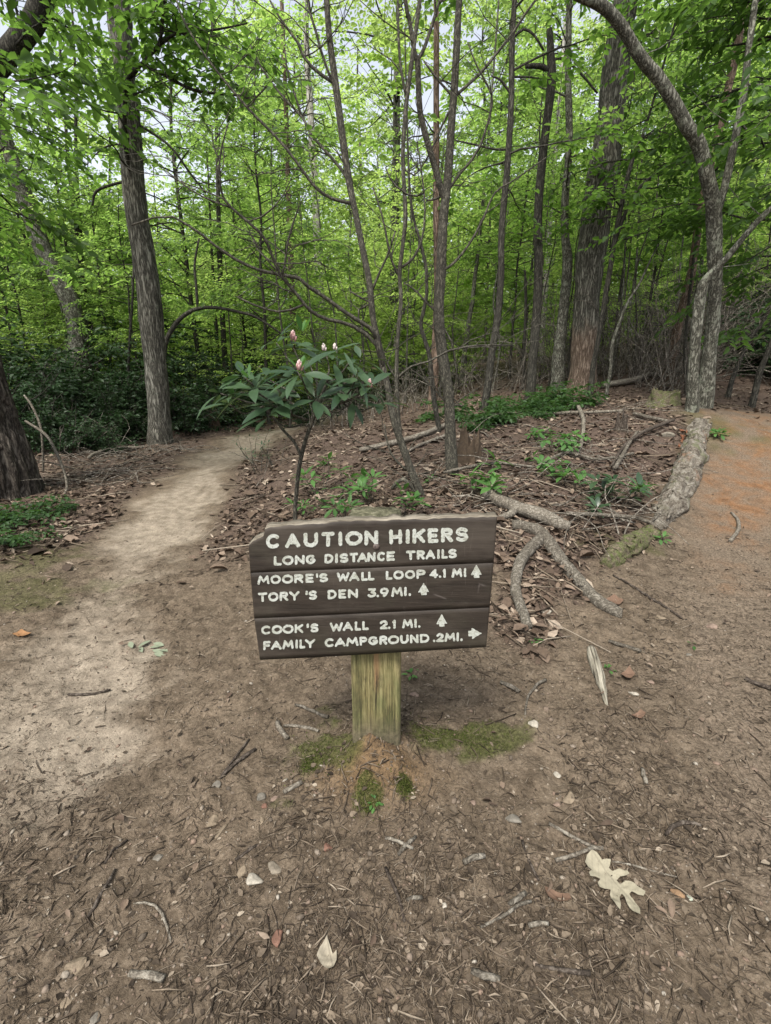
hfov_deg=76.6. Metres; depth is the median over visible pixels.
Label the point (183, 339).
woodland bush
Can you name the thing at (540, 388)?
fern plant
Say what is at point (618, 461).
dead branch
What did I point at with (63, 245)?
understory tree
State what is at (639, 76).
canopy tree
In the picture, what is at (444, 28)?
sky
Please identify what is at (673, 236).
young tree
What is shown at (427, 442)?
dead branch
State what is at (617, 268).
understory tree
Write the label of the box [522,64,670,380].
young tree
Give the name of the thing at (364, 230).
understory tree
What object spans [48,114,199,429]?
young tree
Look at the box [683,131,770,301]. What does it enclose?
understory tree
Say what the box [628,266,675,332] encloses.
woodland bush
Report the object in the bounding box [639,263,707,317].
woodland bush
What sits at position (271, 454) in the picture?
sprig plant
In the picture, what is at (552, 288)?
understory tree
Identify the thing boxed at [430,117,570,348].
understory tree
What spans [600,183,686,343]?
understory tree
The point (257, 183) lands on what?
understory tree
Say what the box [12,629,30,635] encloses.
dead leaf
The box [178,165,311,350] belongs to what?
understory tree
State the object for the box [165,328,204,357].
woodland bush
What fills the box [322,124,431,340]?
canopy tree
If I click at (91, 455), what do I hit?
dead branch
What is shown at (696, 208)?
understory tree
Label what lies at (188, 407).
evergreen shrub
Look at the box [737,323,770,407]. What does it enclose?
young tree
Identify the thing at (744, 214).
understory tree
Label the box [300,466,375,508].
seedling plant
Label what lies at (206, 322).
understory tree
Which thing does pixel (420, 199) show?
understory tree
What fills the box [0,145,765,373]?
woodland
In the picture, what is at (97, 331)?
evergreen shrub
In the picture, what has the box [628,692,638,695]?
stone
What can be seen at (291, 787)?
stick
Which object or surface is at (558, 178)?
young tree
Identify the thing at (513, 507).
fallen log
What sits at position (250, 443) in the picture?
sprig plant
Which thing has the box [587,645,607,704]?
wood splinter
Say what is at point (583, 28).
canopy tree
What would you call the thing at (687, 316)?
young tree
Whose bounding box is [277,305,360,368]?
woodland bush
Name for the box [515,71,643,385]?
young tree
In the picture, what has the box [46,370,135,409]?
evergreen shrub
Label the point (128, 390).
evergreen shrub
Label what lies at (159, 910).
stick
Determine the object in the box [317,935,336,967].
dead leaf
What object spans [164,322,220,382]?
woodland bush
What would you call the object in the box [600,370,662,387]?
dead branch
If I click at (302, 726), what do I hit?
stick
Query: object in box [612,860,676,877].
stick
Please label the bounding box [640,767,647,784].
stick
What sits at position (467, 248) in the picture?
understory tree
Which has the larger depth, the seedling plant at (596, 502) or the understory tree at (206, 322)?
the understory tree at (206, 322)
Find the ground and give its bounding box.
[0,337,770,1023]
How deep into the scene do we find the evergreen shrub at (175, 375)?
9.96 m
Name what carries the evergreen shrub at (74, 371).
on the ground
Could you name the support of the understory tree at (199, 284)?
on the ground
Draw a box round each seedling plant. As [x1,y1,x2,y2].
[284,497,332,514]
[292,451,338,494]
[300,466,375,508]
[320,493,363,517]
[348,468,386,502]
[392,482,430,515]
[454,464,509,496]
[477,449,511,473]
[537,464,564,478]
[547,468,594,487]
[579,472,651,506]
[583,493,610,517]
[628,479,658,494]
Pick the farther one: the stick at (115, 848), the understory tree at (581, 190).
the understory tree at (581, 190)
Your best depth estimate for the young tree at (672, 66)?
9.49 m
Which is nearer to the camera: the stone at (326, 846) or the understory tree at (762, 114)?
the stone at (326, 846)
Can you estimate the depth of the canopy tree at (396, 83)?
13.32 m
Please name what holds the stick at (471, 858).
on the ground
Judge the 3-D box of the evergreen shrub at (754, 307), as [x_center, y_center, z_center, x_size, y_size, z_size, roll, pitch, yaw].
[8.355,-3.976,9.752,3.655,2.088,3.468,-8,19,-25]
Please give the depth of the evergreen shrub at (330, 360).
11.95 m
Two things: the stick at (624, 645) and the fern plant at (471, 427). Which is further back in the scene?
the fern plant at (471, 427)
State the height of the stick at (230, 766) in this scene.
0.015 m
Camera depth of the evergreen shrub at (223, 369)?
10.08 m
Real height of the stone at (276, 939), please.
0.013 m
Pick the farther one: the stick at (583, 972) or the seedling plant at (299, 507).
the seedling plant at (299, 507)
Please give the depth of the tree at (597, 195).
7.06 m
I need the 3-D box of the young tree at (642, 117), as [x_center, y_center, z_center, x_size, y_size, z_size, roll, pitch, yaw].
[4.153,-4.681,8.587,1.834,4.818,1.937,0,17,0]
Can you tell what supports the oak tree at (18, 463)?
on the ground
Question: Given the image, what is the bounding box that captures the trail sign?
[249,506,496,745]
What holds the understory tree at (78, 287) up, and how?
on the ground
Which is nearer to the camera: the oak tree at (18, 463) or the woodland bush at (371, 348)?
the oak tree at (18, 463)
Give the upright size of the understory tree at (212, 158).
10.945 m
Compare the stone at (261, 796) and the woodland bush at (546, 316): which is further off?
the woodland bush at (546, 316)
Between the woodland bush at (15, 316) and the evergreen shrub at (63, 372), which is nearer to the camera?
the evergreen shrub at (63, 372)
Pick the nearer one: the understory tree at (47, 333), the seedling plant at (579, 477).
the seedling plant at (579, 477)
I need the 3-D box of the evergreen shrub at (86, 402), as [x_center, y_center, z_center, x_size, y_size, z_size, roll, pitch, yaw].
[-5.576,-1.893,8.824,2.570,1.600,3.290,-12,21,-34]
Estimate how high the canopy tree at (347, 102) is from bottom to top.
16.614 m
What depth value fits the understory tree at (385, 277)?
18.65 m
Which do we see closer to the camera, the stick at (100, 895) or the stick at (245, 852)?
the stick at (100, 895)
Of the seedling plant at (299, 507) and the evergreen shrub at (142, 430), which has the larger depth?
the evergreen shrub at (142, 430)
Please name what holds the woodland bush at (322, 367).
on the ground
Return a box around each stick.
[67,688,110,695]
[87,868,116,917]
[104,839,127,863]
[127,969,165,982]
[133,901,171,943]
[220,738,256,778]
[235,844,257,860]
[275,720,288,739]
[283,724,318,731]
[283,780,302,793]
[295,703,328,718]
[384,866,404,922]
[385,836,413,849]
[397,835,416,855]
[406,895,422,901]
[462,852,485,864]
[471,967,500,981]
[480,899,531,927]
[500,680,520,692]
[507,890,526,906]
[521,840,539,880]
[524,678,546,714]
[528,920,548,927]
[535,963,590,975]
[548,822,603,862]
[608,639,641,652]
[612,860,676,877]
[613,574,682,618]
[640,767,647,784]
[664,820,700,835]
[728,511,740,542]
[744,677,770,689]
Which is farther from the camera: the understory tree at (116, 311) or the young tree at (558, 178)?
the understory tree at (116, 311)
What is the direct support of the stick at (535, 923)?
on the ground
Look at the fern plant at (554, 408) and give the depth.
6.73 m
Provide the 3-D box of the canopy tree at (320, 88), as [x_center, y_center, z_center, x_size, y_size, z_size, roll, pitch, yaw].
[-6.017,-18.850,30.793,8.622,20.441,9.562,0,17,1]
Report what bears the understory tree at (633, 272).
on the ground
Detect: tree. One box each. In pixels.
[0,0,153,500]
[0,0,200,341]
[0,0,311,359]
[0,13,96,381]
[0,96,122,348]
[0,107,130,347]
[0,150,112,367]
[0,154,65,360]
[0,162,73,364]
[0,179,134,383]
[0,256,32,359]
[0,276,66,359]
[1,167,79,341]
[2,0,173,303]
[4,122,200,370]
[5,78,115,315]
[11,0,308,444]
[13,258,127,366]
[19,9,135,369]
[30,184,194,386]
[34,12,136,374]
[39,24,139,361]
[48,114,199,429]
[54,134,209,368]
[66,245,180,354]
[82,184,201,348]
[86,154,215,356]
[86,260,140,369]
[106,0,538,496]
[123,20,357,424]
[138,0,335,372]
[146,139,326,369]
[150,4,306,369]
[158,160,216,343]
[161,105,279,368]
[161,252,258,368]
[165,126,298,350]
[165,226,280,356]
[169,293,212,346]
[170,233,291,413]
[172,258,249,371]
[173,272,220,348]
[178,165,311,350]
[184,243,263,365]
[186,198,307,372]
[197,0,378,372]
[198,76,330,425]
[198,271,288,384]
[201,184,312,365]
[217,207,359,383]
[222,0,346,375]
[224,160,338,343]
[230,27,359,337]
[234,0,376,388]
[234,256,312,365]
[235,0,557,360]
[260,175,365,424]
[261,75,390,414]
[273,137,418,390]
[274,198,351,368]
[281,39,428,360]
[295,187,389,350]
[300,233,402,416]
[309,223,411,390]
[310,262,353,356]
[320,232,433,377]
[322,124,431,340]
[328,118,473,368]
[345,155,474,374]
[347,1,500,409]
[354,0,607,475]
[355,171,476,370]
[355,180,474,402]
[356,162,513,357]
[356,220,428,350]
[357,184,429,362]
[358,10,463,432]
[365,156,457,385]
[397,234,470,354]
[405,106,497,393]
[405,154,498,342]
[406,206,490,383]
[411,0,521,384]
[413,28,594,362]
[415,0,662,409]
[416,0,555,358]
[424,259,481,338]
[424,278,486,365]
[430,0,740,390]
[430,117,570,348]
[433,0,682,282]
[440,10,583,263]
[447,189,533,380]
[454,117,606,378]
[455,2,646,362]
[456,61,561,390]
[466,176,573,356]
[473,231,520,336]
[483,80,623,319]
[486,22,624,362]
[494,87,589,350]
[505,184,580,337]
[510,4,603,378]
[514,125,594,329]
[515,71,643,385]
[516,257,541,389]
[518,0,731,300]
[518,2,683,242]
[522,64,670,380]
[524,27,604,399]
[526,0,770,395]
[540,117,697,368]
[541,243,605,350]
[544,126,667,317]
[545,184,646,353]
[558,218,641,333]
[566,0,637,393]
[569,38,765,359]
[573,0,770,412]
[576,0,770,296]
[577,0,770,355]
[577,95,689,377]
[578,0,770,308]
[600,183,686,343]
[600,234,667,397]
[602,133,661,366]
[608,243,651,337]
[609,0,716,373]
[612,205,686,311]
[615,0,694,368]
[617,7,695,367]
[617,61,770,318]
[622,0,770,381]
[633,4,770,255]
[642,93,713,355]
[646,52,758,312]
[651,111,764,289]
[654,3,770,225]
[662,208,702,394]
[664,160,770,321]
[682,124,770,308]
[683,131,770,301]
[696,11,770,273]
[700,14,770,187]
[702,122,770,327]
[717,112,770,319]
[723,209,770,287]
[723,209,770,352]
[724,112,770,298]
[724,178,770,273]
[725,294,770,397]
[731,225,770,277]
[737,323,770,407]
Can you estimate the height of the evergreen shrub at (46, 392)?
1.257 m
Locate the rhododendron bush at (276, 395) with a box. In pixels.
[196,315,409,519]
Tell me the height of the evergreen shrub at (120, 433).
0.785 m
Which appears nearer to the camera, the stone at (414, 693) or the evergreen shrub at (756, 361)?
the stone at (414, 693)
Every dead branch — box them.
[23,395,43,471]
[24,420,67,492]
[87,446,142,458]
[359,423,444,451]
[408,434,444,451]
[443,462,532,473]
[533,410,622,414]
[541,451,634,463]
[566,500,662,530]
[573,398,585,455]
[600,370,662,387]
[610,418,674,466]
[612,431,637,469]
[632,412,668,421]
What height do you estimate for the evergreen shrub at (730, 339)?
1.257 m
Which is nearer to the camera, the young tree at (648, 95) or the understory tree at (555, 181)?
the young tree at (648, 95)
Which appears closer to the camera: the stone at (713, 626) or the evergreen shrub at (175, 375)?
the stone at (713, 626)
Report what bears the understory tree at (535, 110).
on the ground
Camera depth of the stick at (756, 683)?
2.02 m
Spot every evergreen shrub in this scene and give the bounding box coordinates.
[0,315,140,398]
[0,331,113,424]
[0,351,101,427]
[1,332,116,393]
[2,360,109,442]
[3,341,201,433]
[3,342,135,394]
[5,353,82,398]
[6,312,143,400]
[7,361,146,425]
[10,356,108,438]
[16,385,132,445]
[17,376,72,442]
[18,397,121,449]
[19,408,101,454]
[43,407,132,443]
[44,387,147,441]
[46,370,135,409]
[60,360,220,430]
[65,375,143,416]
[65,404,146,445]
[69,364,184,431]
[73,426,134,453]
[76,355,186,409]
[78,318,224,397]
[94,407,147,443]
[124,323,290,403]
[124,371,265,432]
[136,385,228,431]
[139,386,245,436]
[167,351,294,426]
[168,341,237,389]
[169,354,238,399]
[172,352,270,415]
[177,366,248,425]
[210,328,313,406]
[217,356,294,416]
[221,390,259,421]
[240,351,315,402]
[240,378,322,420]
[268,392,327,428]
[269,353,360,405]
[313,377,373,417]
[338,362,413,402]
[366,339,458,388]
[611,292,691,355]
[622,282,766,348]
[655,265,769,343]
[671,263,770,343]
[681,292,770,344]
[688,312,770,362]
[703,303,770,379]
[704,298,770,376]
[719,320,770,378]
[729,276,770,347]
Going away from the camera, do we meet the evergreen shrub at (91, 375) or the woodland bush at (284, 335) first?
the evergreen shrub at (91, 375)
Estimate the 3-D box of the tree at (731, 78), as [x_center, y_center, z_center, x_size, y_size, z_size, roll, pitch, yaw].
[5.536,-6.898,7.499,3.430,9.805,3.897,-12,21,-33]
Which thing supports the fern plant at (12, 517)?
on the ground
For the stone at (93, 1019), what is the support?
on the ground
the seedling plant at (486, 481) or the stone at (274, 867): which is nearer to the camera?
the stone at (274, 867)
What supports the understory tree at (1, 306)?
on the ground
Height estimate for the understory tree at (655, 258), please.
6.569 m
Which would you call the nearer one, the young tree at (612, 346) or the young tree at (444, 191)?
the young tree at (444, 191)
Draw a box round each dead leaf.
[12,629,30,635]
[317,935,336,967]
[545,886,571,900]
[585,850,645,913]
[606,594,622,604]
[621,666,634,677]
[632,709,645,717]
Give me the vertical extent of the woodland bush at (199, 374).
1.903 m
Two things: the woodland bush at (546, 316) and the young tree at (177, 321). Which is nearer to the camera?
the young tree at (177, 321)
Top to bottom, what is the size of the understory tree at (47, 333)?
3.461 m
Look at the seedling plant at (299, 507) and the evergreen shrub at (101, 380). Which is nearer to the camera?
the seedling plant at (299, 507)
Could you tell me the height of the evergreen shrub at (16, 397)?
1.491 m
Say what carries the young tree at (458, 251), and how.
on the ground
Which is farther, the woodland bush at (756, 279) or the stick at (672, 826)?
the woodland bush at (756, 279)
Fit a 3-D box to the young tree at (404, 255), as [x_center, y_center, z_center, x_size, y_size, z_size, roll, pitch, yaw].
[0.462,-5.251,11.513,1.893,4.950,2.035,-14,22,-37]
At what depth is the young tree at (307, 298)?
11.33 m
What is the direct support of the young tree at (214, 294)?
on the ground
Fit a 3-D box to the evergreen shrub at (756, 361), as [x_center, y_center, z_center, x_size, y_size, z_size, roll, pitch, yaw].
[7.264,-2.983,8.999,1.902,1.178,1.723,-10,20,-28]
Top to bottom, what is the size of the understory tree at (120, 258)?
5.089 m
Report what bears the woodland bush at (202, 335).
on the ground
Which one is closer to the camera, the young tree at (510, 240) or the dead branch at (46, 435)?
the dead branch at (46, 435)
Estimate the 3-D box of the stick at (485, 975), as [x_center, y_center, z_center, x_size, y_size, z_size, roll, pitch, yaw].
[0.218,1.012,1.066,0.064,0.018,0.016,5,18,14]
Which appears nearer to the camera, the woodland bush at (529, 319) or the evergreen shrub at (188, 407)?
the evergreen shrub at (188, 407)
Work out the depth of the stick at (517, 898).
1.22 m
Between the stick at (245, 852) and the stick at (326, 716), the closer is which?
the stick at (245, 852)
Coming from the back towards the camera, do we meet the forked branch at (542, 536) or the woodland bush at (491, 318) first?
the woodland bush at (491, 318)
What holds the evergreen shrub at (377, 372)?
on the ground
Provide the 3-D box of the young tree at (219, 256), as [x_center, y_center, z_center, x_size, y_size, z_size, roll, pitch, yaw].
[-3.506,-6.744,11.375,2.780,9.037,3.534,16,24,42]
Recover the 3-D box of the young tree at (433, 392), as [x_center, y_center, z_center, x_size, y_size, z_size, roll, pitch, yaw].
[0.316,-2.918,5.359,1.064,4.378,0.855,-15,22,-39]
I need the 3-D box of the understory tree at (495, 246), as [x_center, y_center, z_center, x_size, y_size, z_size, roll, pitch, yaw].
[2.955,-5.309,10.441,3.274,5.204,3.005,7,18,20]
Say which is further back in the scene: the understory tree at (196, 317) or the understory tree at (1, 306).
the understory tree at (196, 317)
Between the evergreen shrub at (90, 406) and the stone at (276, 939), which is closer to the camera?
the stone at (276, 939)
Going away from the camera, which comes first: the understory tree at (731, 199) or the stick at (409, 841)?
the stick at (409, 841)
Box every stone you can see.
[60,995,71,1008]
[63,956,87,974]
[89,1011,99,1023]
[152,854,163,860]
[205,814,217,826]
[212,780,220,787]
[215,824,227,838]
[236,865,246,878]
[246,873,262,884]
[257,792,265,800]
[268,861,280,874]
[271,929,282,947]
[324,843,332,851]
[409,692,418,696]
[505,814,521,822]
[528,720,537,727]
[553,771,560,777]
[562,791,574,803]
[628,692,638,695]
[656,432,674,436]
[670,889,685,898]
[706,624,717,628]
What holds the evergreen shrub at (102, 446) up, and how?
on the ground
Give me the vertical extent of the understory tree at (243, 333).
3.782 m
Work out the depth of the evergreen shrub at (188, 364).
10.93 m
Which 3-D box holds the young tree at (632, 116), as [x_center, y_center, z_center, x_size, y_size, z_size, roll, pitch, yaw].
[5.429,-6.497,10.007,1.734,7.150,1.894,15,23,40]
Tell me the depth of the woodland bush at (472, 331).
12.78 m
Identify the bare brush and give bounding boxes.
[19,213,770,556]
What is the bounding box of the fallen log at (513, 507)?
[481,490,570,531]
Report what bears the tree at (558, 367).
on the ground
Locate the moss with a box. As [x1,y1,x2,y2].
[4,536,538,829]
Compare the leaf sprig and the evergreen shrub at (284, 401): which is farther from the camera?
the evergreen shrub at (284, 401)
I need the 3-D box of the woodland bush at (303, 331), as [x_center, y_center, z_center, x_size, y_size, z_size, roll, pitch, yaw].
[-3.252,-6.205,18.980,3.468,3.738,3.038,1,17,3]
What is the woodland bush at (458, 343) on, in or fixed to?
on the ground
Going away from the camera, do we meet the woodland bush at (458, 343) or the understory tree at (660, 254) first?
the woodland bush at (458, 343)
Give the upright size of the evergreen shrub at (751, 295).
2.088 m
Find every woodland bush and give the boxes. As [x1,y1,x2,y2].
[0,296,37,360]
[2,322,51,360]
[29,310,93,359]
[86,318,166,382]
[95,289,194,363]
[105,330,179,385]
[140,313,199,357]
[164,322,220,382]
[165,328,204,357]
[167,313,214,345]
[179,351,247,424]
[207,315,272,364]
[242,328,332,422]
[262,310,307,367]
[275,311,332,361]
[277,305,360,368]
[287,278,374,377]
[292,338,333,398]
[300,282,376,371]
[311,301,386,377]
[318,336,357,387]
[325,332,346,368]
[405,262,481,363]
[408,263,514,378]
[408,319,475,393]
[412,294,483,378]
[453,289,503,360]
[455,261,530,362]
[455,292,510,355]
[459,296,490,355]
[473,286,508,350]
[487,271,570,356]
[516,279,570,348]
[537,302,612,375]
[547,254,619,345]
[548,236,635,345]
[598,309,659,364]
[627,239,700,316]
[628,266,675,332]
[639,253,725,340]
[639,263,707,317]
[641,245,706,326]
[731,247,770,309]
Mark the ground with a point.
(190, 503)
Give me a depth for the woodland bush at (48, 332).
14.22 m
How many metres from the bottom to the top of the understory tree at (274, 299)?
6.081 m
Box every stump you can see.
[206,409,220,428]
[457,422,482,465]
[614,406,627,431]
[644,387,681,407]
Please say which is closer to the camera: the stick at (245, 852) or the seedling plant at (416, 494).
the stick at (245, 852)
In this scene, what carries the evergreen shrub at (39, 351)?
on the ground
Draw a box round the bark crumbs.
[0,486,770,1023]
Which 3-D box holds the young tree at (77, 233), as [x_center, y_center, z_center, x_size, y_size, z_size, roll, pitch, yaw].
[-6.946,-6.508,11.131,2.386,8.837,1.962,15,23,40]
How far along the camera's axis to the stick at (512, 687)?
2.01 m
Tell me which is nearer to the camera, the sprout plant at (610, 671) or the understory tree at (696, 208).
the sprout plant at (610, 671)
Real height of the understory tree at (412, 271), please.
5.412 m
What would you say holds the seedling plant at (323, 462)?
on the ground
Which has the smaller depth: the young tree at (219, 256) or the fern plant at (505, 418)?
the fern plant at (505, 418)
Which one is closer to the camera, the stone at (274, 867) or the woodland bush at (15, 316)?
the stone at (274, 867)
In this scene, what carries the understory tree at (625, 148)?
on the ground
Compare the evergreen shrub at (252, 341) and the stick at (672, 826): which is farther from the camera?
the evergreen shrub at (252, 341)
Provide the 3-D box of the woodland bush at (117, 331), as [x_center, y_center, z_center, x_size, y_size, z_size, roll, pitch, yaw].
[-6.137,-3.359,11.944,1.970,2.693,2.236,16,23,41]
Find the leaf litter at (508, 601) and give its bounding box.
[0,359,770,983]
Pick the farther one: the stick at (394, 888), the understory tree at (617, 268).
the understory tree at (617, 268)
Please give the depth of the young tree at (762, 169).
9.54 m
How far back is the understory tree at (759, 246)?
19.30 m
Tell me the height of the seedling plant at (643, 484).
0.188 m
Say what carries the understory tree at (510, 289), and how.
on the ground
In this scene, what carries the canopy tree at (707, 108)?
on the ground
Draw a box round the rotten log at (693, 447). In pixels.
[649,417,712,528]
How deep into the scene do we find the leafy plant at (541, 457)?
4.56 m
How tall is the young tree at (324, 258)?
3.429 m
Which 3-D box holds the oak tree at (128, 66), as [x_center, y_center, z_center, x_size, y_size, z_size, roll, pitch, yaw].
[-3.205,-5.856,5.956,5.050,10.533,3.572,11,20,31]
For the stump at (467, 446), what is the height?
0.463 m
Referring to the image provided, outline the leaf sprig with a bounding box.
[128,640,167,656]
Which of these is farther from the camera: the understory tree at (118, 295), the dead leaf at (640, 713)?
the understory tree at (118, 295)
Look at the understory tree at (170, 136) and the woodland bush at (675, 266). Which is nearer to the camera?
the understory tree at (170, 136)
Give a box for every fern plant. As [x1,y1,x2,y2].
[0,493,76,530]
[0,524,63,547]
[26,499,78,519]
[412,392,480,423]
[456,406,504,427]
[457,416,494,431]
[470,395,522,410]
[476,393,523,419]
[477,408,529,423]
[484,391,550,414]
[515,384,586,410]
[515,395,547,405]
[518,406,555,419]
[522,379,574,402]
[533,401,568,413]
[539,385,567,404]
[551,380,609,408]
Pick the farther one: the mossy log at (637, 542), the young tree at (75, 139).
the young tree at (75, 139)
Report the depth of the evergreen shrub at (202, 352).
12.01 m
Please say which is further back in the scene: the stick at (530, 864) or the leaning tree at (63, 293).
the leaning tree at (63, 293)
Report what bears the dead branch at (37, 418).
on the ground
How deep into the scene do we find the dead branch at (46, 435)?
5.22 m
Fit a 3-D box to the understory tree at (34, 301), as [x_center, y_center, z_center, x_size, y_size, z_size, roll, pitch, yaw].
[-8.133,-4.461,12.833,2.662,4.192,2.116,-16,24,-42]
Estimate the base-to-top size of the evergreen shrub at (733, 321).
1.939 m
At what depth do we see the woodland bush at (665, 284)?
15.83 m
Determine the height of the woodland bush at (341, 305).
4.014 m
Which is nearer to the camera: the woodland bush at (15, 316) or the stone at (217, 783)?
the stone at (217, 783)
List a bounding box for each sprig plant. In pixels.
[231,429,271,458]
[242,440,271,471]
[254,436,292,467]
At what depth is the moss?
1.65 m
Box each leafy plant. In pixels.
[524,450,570,471]
[525,426,555,438]
[529,430,580,454]
[557,430,590,445]
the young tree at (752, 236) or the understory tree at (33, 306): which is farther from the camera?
the understory tree at (33, 306)
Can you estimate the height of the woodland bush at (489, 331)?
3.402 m
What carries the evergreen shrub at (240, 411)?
on the ground
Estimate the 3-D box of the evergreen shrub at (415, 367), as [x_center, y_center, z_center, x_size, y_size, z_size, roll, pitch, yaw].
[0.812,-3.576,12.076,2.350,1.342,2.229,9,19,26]
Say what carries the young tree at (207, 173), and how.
on the ground
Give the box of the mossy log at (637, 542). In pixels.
[600,525,661,568]
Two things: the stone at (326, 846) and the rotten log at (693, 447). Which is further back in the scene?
the rotten log at (693, 447)
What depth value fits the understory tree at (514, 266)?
17.88 m
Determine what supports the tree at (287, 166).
on the ground
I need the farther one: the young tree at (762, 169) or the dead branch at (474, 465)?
the young tree at (762, 169)
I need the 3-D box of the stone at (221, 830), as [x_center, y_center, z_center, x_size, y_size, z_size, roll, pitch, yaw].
[-0.474,0.918,1.406,0.018,0.013,0.051,8,19,24]
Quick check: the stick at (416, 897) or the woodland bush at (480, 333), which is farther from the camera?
the woodland bush at (480, 333)
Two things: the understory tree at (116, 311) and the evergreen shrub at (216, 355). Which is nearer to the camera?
the evergreen shrub at (216, 355)
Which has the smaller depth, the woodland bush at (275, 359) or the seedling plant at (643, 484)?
the seedling plant at (643, 484)
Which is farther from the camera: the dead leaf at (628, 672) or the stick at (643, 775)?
the dead leaf at (628, 672)
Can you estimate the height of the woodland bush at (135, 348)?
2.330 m
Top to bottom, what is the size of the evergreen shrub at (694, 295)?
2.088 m
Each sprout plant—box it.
[368,794,383,813]
[402,668,417,679]
[604,664,615,673]
[652,531,671,544]
[709,427,729,439]
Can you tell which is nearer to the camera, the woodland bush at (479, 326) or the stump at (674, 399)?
the stump at (674, 399)
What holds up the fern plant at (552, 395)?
on the ground
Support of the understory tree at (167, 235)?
on the ground
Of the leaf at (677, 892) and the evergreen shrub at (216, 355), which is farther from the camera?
the evergreen shrub at (216, 355)
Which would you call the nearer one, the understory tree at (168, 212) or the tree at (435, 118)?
the tree at (435, 118)
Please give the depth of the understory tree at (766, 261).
10.45 m
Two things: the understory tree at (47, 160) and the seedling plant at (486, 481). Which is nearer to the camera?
the seedling plant at (486, 481)
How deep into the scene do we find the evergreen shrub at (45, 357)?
10.82 m
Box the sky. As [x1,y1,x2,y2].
[0,0,770,361]
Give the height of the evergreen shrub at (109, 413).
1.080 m
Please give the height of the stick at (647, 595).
0.038 m
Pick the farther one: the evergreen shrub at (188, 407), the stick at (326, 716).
the evergreen shrub at (188, 407)
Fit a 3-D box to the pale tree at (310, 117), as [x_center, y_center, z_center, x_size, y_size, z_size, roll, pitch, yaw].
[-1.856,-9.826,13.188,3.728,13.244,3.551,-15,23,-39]
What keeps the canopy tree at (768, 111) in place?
on the ground
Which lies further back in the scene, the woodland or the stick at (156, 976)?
the woodland
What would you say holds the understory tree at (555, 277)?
on the ground
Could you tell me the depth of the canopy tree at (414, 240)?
39.26 m
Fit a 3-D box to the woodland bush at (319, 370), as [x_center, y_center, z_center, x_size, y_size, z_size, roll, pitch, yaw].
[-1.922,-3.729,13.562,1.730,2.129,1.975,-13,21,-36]
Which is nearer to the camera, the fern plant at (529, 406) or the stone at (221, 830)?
the stone at (221, 830)
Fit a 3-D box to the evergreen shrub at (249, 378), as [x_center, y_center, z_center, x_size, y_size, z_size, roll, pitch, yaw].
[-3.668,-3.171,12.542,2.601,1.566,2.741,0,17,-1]
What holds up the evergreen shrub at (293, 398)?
on the ground
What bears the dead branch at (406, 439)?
on the ground
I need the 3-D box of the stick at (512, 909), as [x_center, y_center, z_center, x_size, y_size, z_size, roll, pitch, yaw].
[0.294,0.978,1.191,0.152,0.011,0.014,-8,19,-23]
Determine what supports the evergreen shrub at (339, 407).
on the ground
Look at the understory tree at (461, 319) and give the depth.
12.51 m
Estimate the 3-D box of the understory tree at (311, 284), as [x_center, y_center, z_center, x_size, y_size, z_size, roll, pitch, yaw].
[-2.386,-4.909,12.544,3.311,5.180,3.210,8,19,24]
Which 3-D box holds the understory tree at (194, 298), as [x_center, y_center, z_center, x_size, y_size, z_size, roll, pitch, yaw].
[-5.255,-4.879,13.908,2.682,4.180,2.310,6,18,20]
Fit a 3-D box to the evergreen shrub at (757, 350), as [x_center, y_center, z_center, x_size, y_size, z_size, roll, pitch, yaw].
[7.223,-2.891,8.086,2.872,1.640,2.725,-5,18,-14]
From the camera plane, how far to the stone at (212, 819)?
1.44 m
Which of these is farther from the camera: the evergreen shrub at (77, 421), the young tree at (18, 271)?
the young tree at (18, 271)
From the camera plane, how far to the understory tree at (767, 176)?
13.55 m
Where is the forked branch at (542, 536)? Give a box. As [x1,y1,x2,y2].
[510,520,622,628]
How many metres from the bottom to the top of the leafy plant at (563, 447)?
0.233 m
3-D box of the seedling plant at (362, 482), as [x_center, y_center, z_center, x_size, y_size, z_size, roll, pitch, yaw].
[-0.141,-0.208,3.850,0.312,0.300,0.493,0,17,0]
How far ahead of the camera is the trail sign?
1.42 m
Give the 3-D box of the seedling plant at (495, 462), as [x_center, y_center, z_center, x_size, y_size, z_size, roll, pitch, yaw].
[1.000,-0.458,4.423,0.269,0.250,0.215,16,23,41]
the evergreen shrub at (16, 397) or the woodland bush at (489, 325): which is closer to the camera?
the evergreen shrub at (16, 397)
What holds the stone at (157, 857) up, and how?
on the ground
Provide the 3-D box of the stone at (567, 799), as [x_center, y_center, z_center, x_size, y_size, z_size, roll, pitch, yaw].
[0.566,0.882,1.506,0.033,0.010,0.056,15,23,40]
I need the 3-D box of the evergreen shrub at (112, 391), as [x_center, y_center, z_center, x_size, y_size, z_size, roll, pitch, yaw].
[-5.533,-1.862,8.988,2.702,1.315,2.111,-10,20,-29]
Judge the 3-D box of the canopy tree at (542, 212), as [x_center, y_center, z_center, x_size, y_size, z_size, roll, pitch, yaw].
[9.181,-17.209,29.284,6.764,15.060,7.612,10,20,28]
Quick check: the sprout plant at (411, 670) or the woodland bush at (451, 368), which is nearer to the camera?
the sprout plant at (411, 670)
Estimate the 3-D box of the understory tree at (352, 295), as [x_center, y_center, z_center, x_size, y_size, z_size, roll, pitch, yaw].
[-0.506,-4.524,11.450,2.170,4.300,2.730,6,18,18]
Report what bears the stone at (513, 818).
on the ground
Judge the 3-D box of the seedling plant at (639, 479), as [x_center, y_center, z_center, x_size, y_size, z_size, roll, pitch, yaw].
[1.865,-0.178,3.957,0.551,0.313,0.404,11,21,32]

